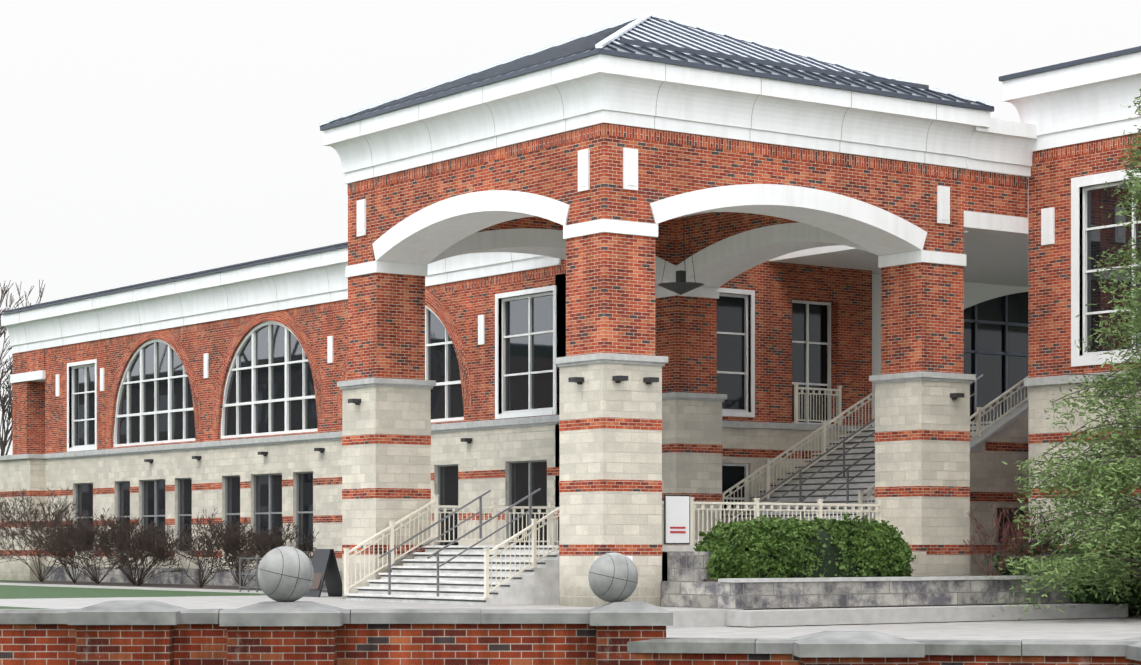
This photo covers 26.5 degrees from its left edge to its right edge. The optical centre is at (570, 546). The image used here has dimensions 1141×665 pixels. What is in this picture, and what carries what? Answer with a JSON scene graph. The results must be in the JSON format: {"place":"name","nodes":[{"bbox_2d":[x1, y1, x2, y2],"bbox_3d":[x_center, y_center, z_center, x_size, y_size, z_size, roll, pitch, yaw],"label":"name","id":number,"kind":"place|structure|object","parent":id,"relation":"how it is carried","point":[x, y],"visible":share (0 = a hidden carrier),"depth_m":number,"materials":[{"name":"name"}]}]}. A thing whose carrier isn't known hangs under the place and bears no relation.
{"place":"outdoors","nodes":[
{"label":"outdoors","id":0,"kind":"place"},
{"bbox_2d":[0,580,1140,639],"bbox_3d":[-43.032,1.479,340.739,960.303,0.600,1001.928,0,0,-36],"label":"pavement","id":1,"kind":"structure","parent":0,"point":[687,622],"depth_m":46.95,"materials":[{"name":"grey concrete"}]},
{"bbox_2d":[0,339,11,391],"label":"tree","id":2,"kind":"object","parent":1,"relation":"on","point":[6,351],"visible":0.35,"depth_m":139.11,"materials":[{"name":"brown plant"}]},
{"bbox_2d":[0,359,12,455],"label":"tree","id":3,"kind":"object","parent":1,"relation":"on","point":[4,443],"visible":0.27,"depth_m":121.38,"materials":[{"name":"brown plant"}]},
{"bbox_2d":[0,349,12,384],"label":"tree","id":4,"kind":"object","parent":1,"relation":"on","point":[8,366],"visible":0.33,"depth_m":136.32,"materials":[{"name":"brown plant"}]},
{"bbox_2d":[0,280,44,378],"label":"tree","id":5,"kind":"object","parent":1,"relation":"on","point":[3,293],"visible":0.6,"depth_m":126.75,"materials":[{"name":"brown plant"}]},
{"bbox_2d":[0,486,100,581],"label":"shrub","id":6,"kind":"object","parent":1,"relation":"on","point":[22,532],"visible":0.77,"depth_m":79.73,"materials":[{"name":"brown plant"}]},
{"bbox_2d":[28,518,127,583],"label":"shrub","id":7,"kind":"object","parent":1,"relation":"on","point":[50,530],"visible":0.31,"depth_m":76.53,"materials":[{"name":"brown plant"}]},
{"bbox_2d":[28,509,158,583],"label":"shrub","id":8,"kind":"object","parent":1,"relation":"on","point":[63,539],"visible":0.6,"depth_m":74.90,"materials":[{"name":"brown plant"}]},
{"bbox_2d":[76,508,179,584],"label":"shrub","id":9,"kind":"object","parent":1,"relation":"on","point":[114,533],"visible":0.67,"depth_m":73.44,"materials":[{"name":"brown plant"}]},
{"bbox_2d":[77,528,183,585],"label":"shrub","id":10,"kind":"object","parent":1,"relation":"on","point":[159,551],"visible":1,"depth_m":71.84,"materials":[{"name":"brown plant"}]},
{"bbox_2d":[155,507,251,587],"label":"shrub","id":11,"kind":"object","parent":1,"relation":"on","point":[180,546],"visible":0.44,"depth_m":68.67,"materials":[{"name":"brown plant"}]},
{"bbox_2d":[200,514,272,588],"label":"shrub","id":12,"kind":"object","parent":1,"relation":"on","point":[230,546],"visible":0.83,"depth_m":66.97,"materials":[{"name":"brown plant"}]},
{"bbox_2d":[234,521,317,569],"bbox_3d":[-7.731,0.224,65.273,2.768,1.940,2.803,0,0,-36],"label":"shrub","id":13,"kind":"object","parent":1,"relation":"on","point":[259,544],"visible":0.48,"depth_m":65.00,"materials":[{"name":"brown plant"}]},
{"bbox_2d":[0,242,565,588],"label":"wing","id":14,"kind":"structure","parent":1,"relation":"on","point":[176,402],"depth_m":71.34,"materials":[{"name":"red brick"}]},
{"bbox_2d":[303,549,341,596],"bbox_3d":[-5.764,0.619,56.661,0.720,1.120,0.720,0,0,-36],"label":"sandwich board","id":15,"kind":"object","parent":1,"relation":"on","point":[325,565],"visible":0.88,"depth_m":56.55,"materials":[{"name":"black"}]},
{"bbox_2d":[319,13,993,606],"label":"portico","id":16,"kind":"structure","parent":1,"relation":"on","point":[655,181],"depth_m":51.23,"materials":[{"name":"brick"}]},
{"bbox_2d":[344,399,1127,626],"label":"stairs","id":17,"kind":"structure","parent":1,"relation":"on","point":[686,582],"depth_m":49.67,"materials":[{"name":"concrete"}]},
{"bbox_2d":[664,495,689,543],"bbox_3d":[2.175,-0.546,49.230,0.660,1.010,0.038,0,0,-36],"label":"sign board","id":18,"kind":"object","parent":17,"relation":"on","point":[676,519],"visible":1,"depth_m":49.21,"materials":[{"name":"white plastic"}]},
{"bbox_2d":[343,374,1027,597],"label":"railings","id":19,"kind":"object","parent":17,"relation":"on","point":[532,528],"visible":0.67,"depth_m":54.31,"materials":[{"name":"beige metal"}]},
{"bbox_2d":[963,503,1064,575],"bbox_3d":[9.084,-0.064,51.117,2.556,1.705,2.481,0,0,-36],"label":"shrub","id":20,"kind":"object","parent":17,"relation":"on","point":[997,525],"visible":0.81,"depth_m":50.89,"materials":[{"name":"red plant"}]},
{"bbox_2d":[555,118,1037,544],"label":"wall","id":21,"kind":"structure","parent":1,"relation":"on","point":[810,318],"depth_m":62.41,"materials":[{"name":"brick"}]},
{"bbox_2d":[693,513,915,578],"bbox_3d":[4.621,0.162,48.279,5.316,1.655,2.108,0,0,-36],"label":"hedge","id":22,"kind":"object","parent":1,"relation":"on","point":[778,547],"visible":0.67,"depth_m":47.44,"materials":[{"name":"green plant"}]},
{"bbox_2d":[984,509,1084,581],"bbox_3d":[9.950,0.171,51.842,2.230,2.030,3.466,0,0,34],"label":"shrub","id":23,"kind":"object","parent":1,"relation":"on","point":[1032,543],"visible":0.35,"depth_m":51.64,"materials":[{"name":"brown plant"}]},
{"bbox_2d":[985,508,1140,603],"bbox_3d":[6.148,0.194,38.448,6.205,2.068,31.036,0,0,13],"label":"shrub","id":24,"kind":"object","parent":1,"relation":"on","point":[1100,593],"visible":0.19,"depth_m":50.72,"materials":[{"name":"green plant"}]},
{"bbox_2d":[989,89,1140,620],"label":"tree","id":25,"kind":"object","parent":1,"relation":"on","point":[1121,471],"visible":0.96,"depth_m":48.09,"materials":[{"name":"green plant"}]},
{"bbox_2d":[999,46,1140,601],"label":"wing","id":26,"kind":"structure","parent":1,"relation":"on","point":[1076,113],"depth_m":52.41,"materials":[{"name":"red brick"}]},
{"bbox_2d":[0,600,1140,664],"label":"front wall","id":27,"kind":"structure","parent":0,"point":[132,632],"depth_m":22.25,"materials":[{"name":"brick"}]},
{"bbox_2d":[257,546,313,601],"bbox_3d":[-2.667,0.262,22.659,0.530,0.530,0.530,0,0,-36],"label":"ball","id":28,"kind":"object","parent":27,"relation":"on","point":[272,560],"visible":0.92,"depth_m":22.47,"materials":[{"name":"grey"}]},
{"bbox_2d":[258,547,313,601],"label":"basketball seams","id":29,"kind":"object","parent":28,"relation":"attached to","point":[289,576],"visible":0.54,"depth_m":22.45,"materials":[{"name":"grey stone"}]},
{"bbox_2d":[588,552,637,601],"bbox_3d":[0.402,0.291,22.727,0.470,0.470,0.470,0,0,-36],"label":"ball","id":30,"kind":"object","parent":27,"relation":"on","point":[602,565],"visible":0.98,"depth_m":22.56,"materials":[{"name":"grey"}]},
{"bbox_2d":[590,554,636,599],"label":"basketball seams","id":31,"kind":"object","parent":30,"relation":"attached to","point":[613,577],"visible":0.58,"depth_m":22.54,"materials":[{"name":"grey stone"}]},
{"bbox_2d":[0,0,1140,455],"label":"sky","id":32,"kind":"structure","parent":0,"point":[141,141],"materials":[{"name":"white"}]}
]}

